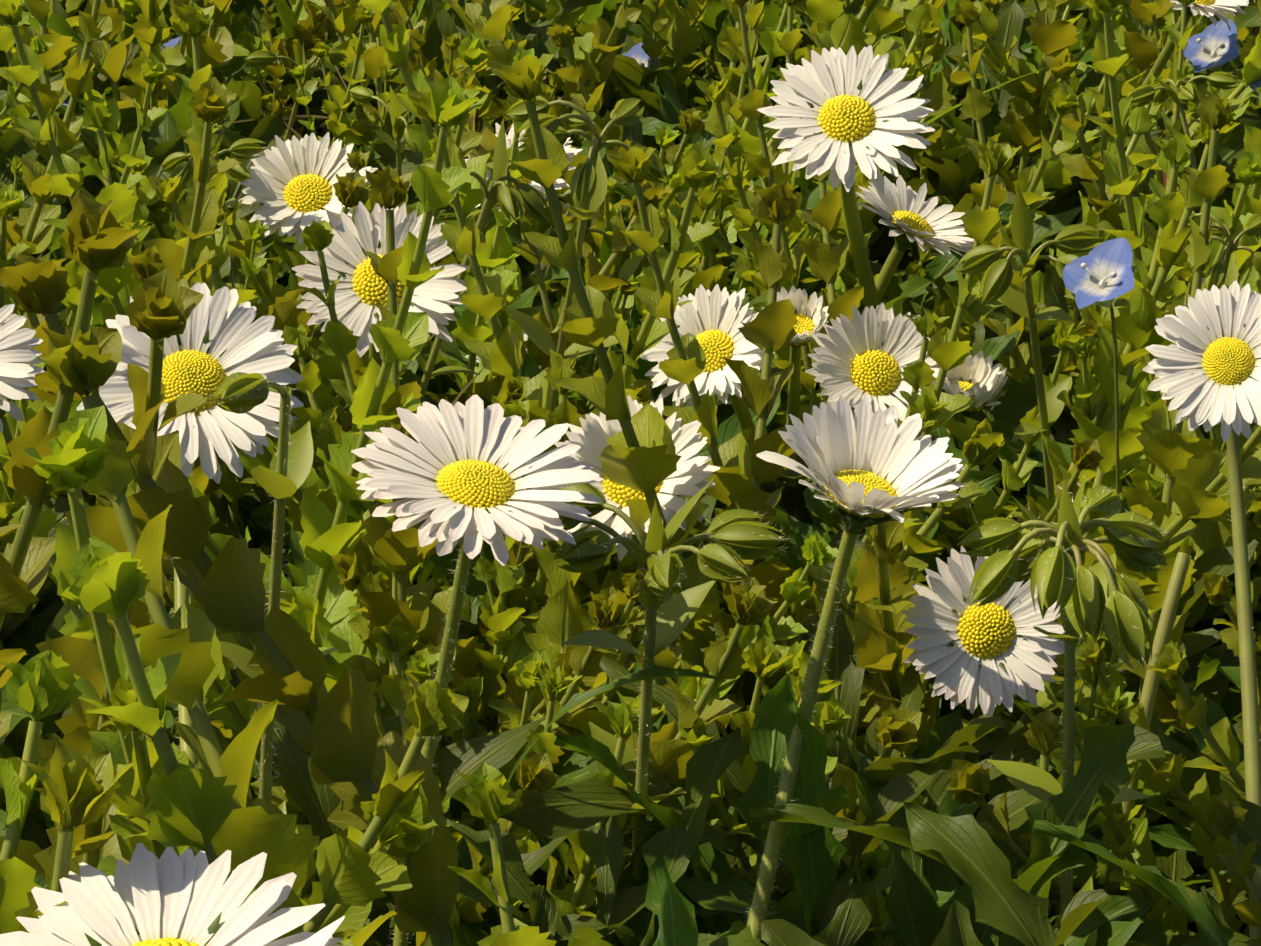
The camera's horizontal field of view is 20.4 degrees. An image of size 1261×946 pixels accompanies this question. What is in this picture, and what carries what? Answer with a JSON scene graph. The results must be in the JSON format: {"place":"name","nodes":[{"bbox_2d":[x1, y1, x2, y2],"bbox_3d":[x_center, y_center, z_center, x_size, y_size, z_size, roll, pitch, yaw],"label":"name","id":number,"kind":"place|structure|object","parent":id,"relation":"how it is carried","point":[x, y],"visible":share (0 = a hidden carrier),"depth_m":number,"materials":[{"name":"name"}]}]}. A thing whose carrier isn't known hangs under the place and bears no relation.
{"place":"outdoors","nodes":[
{"label":"outdoors","id":0,"kind":"place"},
{"bbox_2d":[555,395,719,560],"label":"daisy","id":1,"kind":"object","parent":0,"point":[690,475],"visible":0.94,"depth_m":0.39,"materials":[{"name":"white plant"}]},
{"bbox_2d":[64,0,1248,936],"bbox_3d":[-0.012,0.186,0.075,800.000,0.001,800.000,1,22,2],"label":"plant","id":2,"kind":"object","parent":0,"point":[1021,492],"depth_m":0.49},
{"bbox_2d":[0,304,44,431],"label":"daisy","id":3,"kind":"object","parent":2,"relation":"on","point":[17,371],"visible":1,"depth_m":0.37,"materials":[{"name":"white plant"}]},
{"bbox_2d":[0,843,344,945],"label":"daisy","id":4,"kind":"object","parent":2,"relation":"on","point":[169,897],"visible":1,"depth_m":0.21,"materials":[{"name":"white plant"}]},
{"bbox_2d":[76,282,303,853],"bbox_3d":[-0.044,0.032,0.336,0.034,0.091,0.084,1,22,2],"label":"daisy","id":5,"kind":"object","parent":2,"relation":"on","point":[213,346],"depth_m":0.35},
{"bbox_2d":[212,371,340,813],"bbox_3d":[-0.034,0.028,0.321,0.013,0.084,0.018,15,26,32],"label":"bud","id":6,"kind":"object","parent":2,"relation":"on","point":[282,479],"visible":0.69,"depth_m":0.31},
{"bbox_2d":[285,100,305,133],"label":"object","id":7,"kind":"object","parent":2,"relation":"on","point":[301,110],"visible":0.1,"depth_m":0.66,"materials":[{"name":"green plant"}]},
{"bbox_2d":[450,677,483,817],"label":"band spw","id":8,"kind":"object","parent":2,"relation":"on","point":[471,688],"visible":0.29,"depth_m":0.38,"materials":[{"name":"green plant"}]},
{"bbox_2d":[351,395,603,945],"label":"daisy","id":9,"kind":"object","parent":2,"relation":"on","point":[450,478],"depth_m":0.32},
{"bbox_2d":[408,782,684,943],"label":"leaves","id":10,"kind":"object","parent":2,"relation":"on","point":[648,817],"visible":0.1,"depth_m":0.36,"materials":[{"name":"green plant"}]},
{"bbox_2d":[460,676,689,943],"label":"leaves","id":11,"kind":"object","parent":2,"relation":"on","point":[682,682],"visible":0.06,"depth_m":0.38,"materials":[{"name":"green plant"}]},
{"bbox_2d":[617,561,683,945],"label":"leafy plant","id":12,"kind":"object","parent":11,"relation":"on","point":[670,656],"visible":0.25,"depth_m":0.37,"materials":[{"name":"green plant"}]},
{"bbox_2d":[530,606,644,882],"bbox_3d":[-0.010,0.047,0.377,0.034,0.063,0.012,-16,27,-34],"label":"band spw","id":13,"kind":"object","parent":2,"relation":"on","point":[598,718],"visible":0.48,"depth_m":0.38,"materials":[{"name":"green plant"}]},
{"bbox_2d":[414,727,764,945],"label":"leaves","id":14,"kind":"object","parent":2,"relation":"on","point":[707,765],"visible":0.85,"depth_m":0.33,"materials":[{"name":"green plant"}]},
{"bbox_2d":[450,785,732,885],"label":"leaves","id":15,"kind":"object","parent":2,"relation":"on","point":[460,794],"visible":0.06,"depth_m":0.37,"materials":[{"name":"green plant"}]},
{"bbox_2d":[0,21,1188,576],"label":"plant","id":16,"kind":"object","parent":2,"relation":"on","point":[346,429],"visible":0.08,"depth_m":0.54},
{"bbox_2d":[602,0,637,112],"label":"stem","id":17,"kind":"object","parent":2,"relation":"on","point":[609,94],"visible":0.42,"depth_m":0.66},
{"bbox_2d":[0,0,1260,945],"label":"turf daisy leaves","id":18,"kind":"object","parent":2,"relation":"on","point":[1212,672],"visible":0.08,"depth_m":0.52,"materials":[{"name":"green plant"}]},
{"bbox_2d":[0,715,545,898],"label":"leaf","id":19,"kind":"object","parent":18,"relation":"on","point":[469,756],"visible":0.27,"depth_m":0.35,"materials":[{"name":"green plant"}]},
{"bbox_2d":[238,132,377,407],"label":"daisy","id":20,"kind":"object","parent":18,"relation":"on","point":[290,186],"depth_m":0.50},
{"bbox_2d":[296,572,391,890],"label":"leafy plant","id":21,"kind":"object","parent":18,"relation":"on","point":[382,579],"visible":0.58,"depth_m":0.39,"materials":[{"name":"green plant"}]},
{"bbox_2d":[292,201,469,426],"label":"daisy","id":22,"kind":"object","parent":18,"relation":"on","point":[361,290],"depth_m":0.44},
{"bbox_2d":[374,614,462,937],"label":"leafy plant","id":23,"kind":"object","parent":18,"relation":"on","point":[397,688],"visible":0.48,"depth_m":0.35,"materials":[{"name":"green plant"}]},
{"bbox_2d":[385,641,455,731],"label":"leafy plant","id":24,"kind":"object","parent":18,"relation":"on","point":[430,646],"visible":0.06,"depth_m":0.38,"materials":[{"name":"green plant"}]},
{"bbox_2d":[256,702,620,945],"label":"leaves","id":25,"kind":"object","parent":18,"relation":"on","point":[314,801],"visible":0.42,"depth_m":0.35,"materials":[{"name":"green plant"}]},
{"bbox_2d":[367,777,586,918],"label":"leaf","id":26,"kind":"object","parent":18,"relation":"on","point":[559,782],"visible":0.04,"depth_m":0.37,"materials":[{"name":"green plant"}]},
{"bbox_2d":[416,753,561,945],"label":"leafy plant","id":27,"kind":"object","parent":18,"relation":"on","point":[535,772],"visible":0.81,"depth_m":0.34,"materials":[{"name":"green plant"}]},
{"bbox_2d":[508,664,725,781],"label":"leaf","id":28,"kind":"object","parent":27,"relation":"on","point":[654,671],"visible":0.98,"depth_m":0.33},
{"bbox_2d":[304,636,734,879],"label":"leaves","id":29,"kind":"object","parent":18,"relation":"on","point":[457,808],"visible":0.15,"depth_m":0.39,"materials":[{"name":"green plant"}]},
{"bbox_2d":[483,648,557,829],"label":"leafy plant","id":30,"kind":"object","parent":18,"relation":"on","point":[526,675],"visible":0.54,"depth_m":0.35,"materials":[{"name":"green plant"}]},
{"bbox_2d":[464,123,582,359],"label":"daisy","id":31,"kind":"object","parent":18,"relation":"on","point":[559,183],"depth_m":0.54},
{"bbox_2d":[484,664,581,934],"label":"leafy plant","id":32,"kind":"object","parent":18,"relation":"on","point":[553,683],"visible":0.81,"depth_m":0.35,"materials":[{"name":"green plant"}]},
{"bbox_2d":[521,885,558,939],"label":"leaf","id":33,"kind":"object","parent":18,"relation":"on","point":[542,914],"visible":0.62,"depth_m":0.33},
{"bbox_2d":[452,586,633,830],"bbox_3d":[-0.015,0.041,0.381,0.029,0.059,0.012,-11,25,-25],"label":"leafy plant","id":34,"kind":"object","parent":18,"relation":"on","point":[584,661],"visible":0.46,"depth_m":0.37,"materials":[{"name":"green plant"}]},
{"bbox_2d":[377,740,723,942],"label":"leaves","id":35,"kind":"object","parent":18,"relation":"on","point":[629,903],"visible":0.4,"depth_m":0.34,"materials":[{"name":"green plant"}]},
{"bbox_2d":[497,569,644,737],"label":"leafy plant","id":36,"kind":"object","parent":18,"relation":"on","point":[622,607],"visible":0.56,"depth_m":0.38,"materials":[{"name":"green plant"}]},
{"bbox_2d":[296,781,854,945],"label":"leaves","id":37,"kind":"object","parent":18,"relation":"on","point":[842,836],"visible":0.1,"depth_m":0.36,"materials":[{"name":"green plant"}]},
{"bbox_2d":[343,655,458,860],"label":"leafy plant","id":38,"kind":"object","parent":37,"relation":"on","point":[371,669],"visible":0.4,"depth_m":0.35,"materials":[{"name":"green plant"}]},
{"bbox_2d":[406,648,457,825],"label":"leafy plant","id":39,"kind":"object","parent":37,"relation":"on","point":[421,667],"visible":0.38,"depth_m":0.35,"materials":[{"name":"green plant"}]},
{"bbox_2d":[550,691,657,918],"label":"leafy plant","id":40,"kind":"object","parent":18,"relation":"on","point":[579,897],"visible":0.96,"depth_m":0.34,"materials":[{"name":"green plant"}]},
{"bbox_2d":[525,832,710,911],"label":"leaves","id":41,"kind":"object","parent":18,"relation":"on","point":[559,853],"visible":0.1,"depth_m":0.37,"materials":[{"name":"green plant"}]},
{"bbox_2d":[644,855,697,945],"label":"leaf","id":42,"kind":"object","parent":18,"relation":"on","point":[669,905],"visible":0.98,"depth_m":0.32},
{"bbox_2d":[553,477,792,879],"bbox_3d":[0.003,0.039,0.340,0.026,0.082,0.026,-8,23,-19],"label":"flower bud plant","id":43,"kind":"object","parent":18,"relation":"on","point":[738,534],"visible":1,"depth_m":0.33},
{"bbox_2d":[679,719,777,907],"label":"leafy plant","id":44,"kind":"object","parent":18,"relation":"on","point":[695,737],"visible":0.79,"depth_m":0.35,"materials":[{"name":"green plant"}]},
{"bbox_2d":[554,675,985,936],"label":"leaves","id":45,"kind":"object","parent":18,"relation":"on","point":[768,748],"visible":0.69,"depth_m":0.34,"materials":[{"name":"green plant"}]},
{"bbox_2d":[761,919,825,945],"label":"leaf","id":46,"kind":"object","parent":18,"relation":"on","point":[778,932],"visible":0.95,"depth_m":0.30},
{"bbox_2d":[734,592,865,771],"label":"leafy plant","id":47,"kind":"object","parent":18,"relation":"on","point":[860,742],"visible":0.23,"depth_m":0.38,"materials":[{"name":"green plant"}]},
{"bbox_2d":[760,676,847,936],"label":"leaf","id":48,"kind":"object","parent":18,"relation":"on","point":[819,852],"visible":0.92,"depth_m":0.33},
{"bbox_2d":[782,640,834,774],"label":"leafy plant","id":49,"kind":"object","parent":18,"relation":"on","point":[791,665],"visible":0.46,"depth_m":0.37,"materials":[{"name":"green plant"}]},
{"bbox_2d":[500,527,1165,928],"bbox_3d":[0.014,0.032,0.348,0.062,0.034,0.058,-15,26,-32],"label":"plant","id":50,"kind":"object","parent":18,"relation":"on","point":[562,811],"visible":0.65,"depth_m":0.35,"materials":[{"name":"green plant"}]},
{"bbox_2d":[818,898,871,945],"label":"leaf","id":51,"kind":"object","parent":18,"relation":"on","point":[848,925],"visible":0.9,"depth_m":0.31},
{"bbox_2d":[750,803,1064,945],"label":"leaf","id":52,"kind":"object","parent":18,"relation":"on","point":[795,812],"visible":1,"depth_m":0.32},
{"bbox_2d":[894,566,936,723],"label":"leafy plant","id":53,"kind":"object","parent":18,"relation":"on","point":[913,571],"visible":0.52,"depth_m":0.38,"materials":[{"name":"green plant"}]},
{"bbox_2d":[677,732,1154,945],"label":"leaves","id":54,"kind":"object","parent":18,"relation":"on","point":[912,896],"visible":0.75,"depth_m":0.33,"materials":[{"name":"green plant"}]},
{"bbox_2d":[931,900,983,945],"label":"leaf","id":55,"kind":"object","parent":18,"relation":"on","point":[957,929],"visible":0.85,"depth_m":0.31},
{"bbox_2d":[943,693,1014,732],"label":"leafy plant","id":56,"kind":"object","parent":18,"relation":"on","point":[996,730],"visible":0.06,"depth_m":0.40,"materials":[{"name":"green plant"}]},
{"bbox_2d":[903,802,1059,945],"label":"leaf","id":57,"kind":"object","parent":18,"relation":"on","point":[1004,902],"visible":1,"depth_m":0.31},
{"bbox_2d":[803,709,1249,945],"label":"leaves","id":58,"kind":"object","parent":18,"relation":"on","point":[1001,784],"visible":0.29,"depth_m":0.36,"materials":[{"name":"green plant"}]},
{"bbox_2d":[1007,709,1062,945],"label":"leafy plant","id":59,"kind":"object","parent":18,"relation":"on","point":[1043,734],"visible":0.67,"depth_m":0.35,"materials":[{"name":"green plant"}]},
{"bbox_2d":[946,759,1154,945],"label":"leafy plant","id":60,"kind":"object","parent":18,"relation":"on","point":[970,783],"visible":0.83,"depth_m":0.34,"materials":[{"name":"green plant"}]},
{"bbox_2d":[956,472,1167,945],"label":"buds","id":61,"kind":"object","parent":18,"relation":"on","point":[1105,595],"visible":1,"depth_m":0.32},
{"bbox_2d":[1054,889,1113,945],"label":"leaf","id":62,"kind":"object","parent":18,"relation":"on","point":[1081,907],"visible":0.96,"depth_m":0.31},
{"bbox_2d":[1051,662,1124,908],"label":"leafy plant","id":63,"kind":"object","parent":18,"relation":"on","point":[1090,675],"visible":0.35,"depth_m":0.38,"materials":[{"name":"green plant"}]},
{"bbox_2d":[1091,686,1161,896],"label":"leafy plant","id":64,"kind":"object","parent":18,"relation":"on","point":[1113,703],"visible":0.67,"depth_m":0.36,"materials":[{"name":"green plant"}]},
{"bbox_2d":[1032,820,1227,945],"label":"leaf","id":65,"kind":"object","parent":18,"relation":"on","point":[1189,902],"visible":0.96,"depth_m":0.32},
{"bbox_2d":[1147,640,1245,799],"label":"leafy plant","id":66,"kind":"object","parent":18,"relation":"on","point":[1221,742],"visible":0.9,"depth_m":0.35,"materials":[{"name":"green plant"}]},
{"bbox_2d":[1201,788,1260,945],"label":"leafy plant","id":67,"kind":"object","parent":18,"relation":"on","point":[1225,812],"visible":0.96,"depth_m":0.33,"materials":[{"name":"green plant"}]},
{"bbox_2d":[1216,795,1260,870],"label":"leaf","id":68,"kind":"object","parent":67,"relation":"on","point":[1248,830],"visible":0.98,"depth_m":0.33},
{"bbox_2d":[1203,573,1260,670],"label":"leafy plant","id":69,"kind":"object","parent":18,"relation":"on","point":[1218,589],"visible":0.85,"depth_m":0.36,"materials":[{"name":"green plant"}]},
{"bbox_2d":[1242,651,1260,734],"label":"leafy plant","id":70,"kind":"object","parent":18,"relation":"on","point":[1258,662],"visible":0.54,"depth_m":0.37,"materials":[{"name":"green plant"}]},
{"bbox_2d":[0,0,1260,945],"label":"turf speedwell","id":71,"kind":"object","parent":2,"relation":"on","point":[123,660],"visible":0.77,"depth_m":0.41,"materials":[{"name":"green plant"}]},
{"bbox_2d":[618,42,674,141],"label":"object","id":72,"kind":"object","parent":2,"relation":"on","point":[638,54],"visible":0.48,"depth_m":0.66,"materials":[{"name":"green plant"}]},
{"bbox_2d":[521,577,777,915],"bbox_3d":[-0.001,0.040,0.352,0.031,0.062,0.013,-11,24,-25],"label":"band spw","id":73,"kind":"object","parent":2,"relation":"on","point":[671,753],"visible":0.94,"depth_m":0.34,"materials":[{"name":"green plant"}]},
{"bbox_2d":[56,1,1260,588],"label":"chickweed","id":74,"kind":"object","parent":2,"relation":"on","point":[584,193],"visible":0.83,"depth_m":0.44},
{"bbox_2d":[624,694,709,841],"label":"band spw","id":75,"kind":"object","parent":2,"relation":"on","point":[636,703],"visible":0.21,"depth_m":0.36,"materials":[{"name":"green plant"}]},
{"bbox_2d":[377,0,1047,306],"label":"turf grass","id":76,"kind":"structure","parent":2,"relation":"on","point":[764,230],"depth_m":0.64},
{"bbox_2d":[488,650,1007,868],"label":"leaves","id":77,"kind":"object","parent":2,"relation":"on","point":[988,742],"visible":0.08,"depth_m":0.38,"materials":[{"name":"green plant"}]},
{"bbox_2d":[716,635,793,819],"bbox_3d":[0.005,0.056,0.384,0.022,0.084,0.011,-5,22,-11],"label":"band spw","id":78,"kind":"object","parent":2,"relation":"on","point":[766,659],"visible":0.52,"depth_m":0.37,"materials":[{"name":"green plant"}]},
{"bbox_2d":[736,652,841,867],"bbox_3d":[0.008,0.058,0.367,0.026,0.083,0.011,-3,22,-7],"label":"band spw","id":79,"kind":"object","parent":2,"relation":"on","point":[826,689],"visible":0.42,"depth_m":0.35,"materials":[{"name":"green plant"}]},
{"bbox_2d":[761,286,828,485],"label":"daisy","id":80,"kind":"object","parent":2,"relation":"on","point":[811,317],"depth_m":0.46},
{"bbox_2d":[680,796,959,945],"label":"grass tuft","id":81,"kind":"object","parent":2,"relation":"on","point":[938,875],"visible":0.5,"depth_m":0.34,"materials":[{"name":"green plant"}]},
{"bbox_2d":[811,695,851,781],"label":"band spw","id":82,"kind":"object","parent":2,"relation":"on","point":[830,715],"visible":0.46,"depth_m":0.36,"materials":[{"name":"green plant"}]},
{"bbox_2d":[757,45,934,308],"bbox_3d":[0.028,-0.020,0.473,0.026,0.084,0.042,1,22,2],"label":"daisy","id":83,"kind":"object","parent":2,"relation":"on","point":[833,108],"depth_m":0.45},
{"bbox_2d":[778,704,921,897],"bbox_3d":[0.019,0.048,0.367,0.030,0.061,0.012,16,27,35],"label":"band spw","id":84,"kind":"object","parent":2,"relation":"on","point":[895,728],"visible":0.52,"depth_m":0.35,"materials":[{"name":"green plant"}]},
{"bbox_2d":[841,849,893,945],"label":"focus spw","id":85,"kind":"object","parent":2,"relation":"on","point":[869,868],"visible":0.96,"depth_m":0.33,"materials":[{"name":"green plant"}]},
{"bbox_2d":[706,676,1055,820],"bbox_3d":[0.024,0.038,0.399,0.050,0.037,0.053,4,22,9],"label":"grass tuft","id":86,"kind":"object","parent":2,"relation":"on","point":[712,812],"visible":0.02,"depth_m":0.38,"materials":[{"name":"green plant"}]},
{"bbox_2d":[856,175,973,314],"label":"daisy","id":87,"kind":"object","parent":2,"relation":"on","point":[911,216],"depth_m":0.49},
{"bbox_2d":[901,136,1021,516],"bbox_3d":[0.035,0.003,0.435,0.011,0.090,0.024,19,29,39],"label":"leafy stem","id":88,"kind":"object","parent":2,"relation":"on","point":[947,350],"visible":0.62,"depth_m":0.43,"materials":[{"name":"green plant"}]},
{"bbox_2d":[935,320,1083,561],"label":"leafy stem","id":89,"kind":"object","parent":2,"relation":"on","point":[990,503],"visible":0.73,"depth_m":0.44,"materials":[{"name":"green plant"}]},
{"bbox_2d":[1043,621,1088,923],"bbox_3d":[0.047,0.053,0.380,0.010,0.072,0.029,2,22,6],"label":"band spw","id":90,"kind":"object","parent":2,"relation":"on","point":[1055,756],"visible":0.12,"depth_m":0.38,"materials":[{"name":"green plant"}]},
{"bbox_2d":[1063,237,1137,513],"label":"flower","id":91,"kind":"object","parent":2,"relation":"on","point":[1101,275],"visible":0.96,"depth_m":0.40,"materials":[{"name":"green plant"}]},
{"bbox_2d":[1086,609,1154,725],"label":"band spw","id":92,"kind":"object","parent":2,"relation":"on","point":[1115,676],"visible":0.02,"depth_m":0.41,"materials":[{"name":"green plant"}]},
{"bbox_2d":[1048,798,1248,945],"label":"grass tuft","id":93,"kind":"object","parent":2,"relation":"on","point":[1177,940],"visible":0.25,"depth_m":0.37,"materials":[{"name":"green plant"}]},
{"bbox_2d":[1075,636,1248,934],"bbox_3d":[0.059,0.041,0.369,0.028,0.052,0.010,4,22,11],"label":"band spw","id":94,"kind":"object","parent":2,"relation":"on","point":[1160,774],"visible":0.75,"depth_m":0.36,"materials":[{"name":"green plant"}]},
{"bbox_2d":[1078,0,1248,222],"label":"daisy","id":95,"kind":"object","parent":2,"relation":"on","point":[1208,8],"depth_m":0.56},
{"bbox_2d":[1119,577,1219,774],"bbox_3d":[0.066,0.037,0.402,0.029,0.058,0.012,-14,26,-31],"label":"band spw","id":96,"kind":"object","parent":2,"relation":"on","point":[1166,709],"visible":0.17,"depth_m":0.40,"materials":[{"name":"green plant"}]},
{"bbox_2d":[1183,19,1240,72],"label":"flower","id":97,"kind":"object","parent":2,"relation":"on","point":[1213,47],"visible":0.85,"depth_m":0.62,"materials":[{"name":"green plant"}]},
{"bbox_2d":[1187,725,1260,936],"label":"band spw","id":98,"kind":"object","parent":2,"relation":"on","point":[1227,891],"visible":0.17,"depth_m":0.37,"materials":[{"name":"green plant"}]},
{"bbox_2d":[640,284,773,491],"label":"daisy","id":99,"kind":"object","parent":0,"point":[709,321],"depth_m":0.45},
{"bbox_2d":[741,396,964,942],"bbox_3d":[0.017,0.038,0.323,0.033,0.088,0.048,1,22,2],"label":"daisy","id":100,"kind":"object","parent":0,"point":[867,466],"depth_m":0.32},
{"bbox_2d":[794,303,947,517],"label":"daisy","id":101,"kind":"object","parent":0,"point":[871,352],"depth_m":0.45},
{"bbox_2d":[810,715,1008,936],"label":"leaf","id":102,"kind":"object","parent":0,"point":[909,786],"visible":0.88,"depth_m":0.33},
{"bbox_2d":[945,350,1007,443],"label":"daisy","id":103,"kind":"object","parent":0,"point":[980,379],"depth_m":0.47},
{"bbox_2d":[902,546,1064,761],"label":"daisy","id":104,"kind":"object","parent":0,"point":[988,656],"depth_m":0.35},
{"bbox_2d":[1004,724,1135,945],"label":"leaf","id":105,"kind":"object","parent":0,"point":[1104,754],"visible":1,"depth_m":0.32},
{"bbox_2d":[1103,552,1191,894],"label":"pale stem","id":106,"kind":"object","parent":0,"point":[1166,622],"visible":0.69,"depth_m":0.37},
{"bbox_2d":[1143,281,1260,939],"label":"daisy","id":107,"kind":"object","parent":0,"point":[1206,369],"depth_m":0.34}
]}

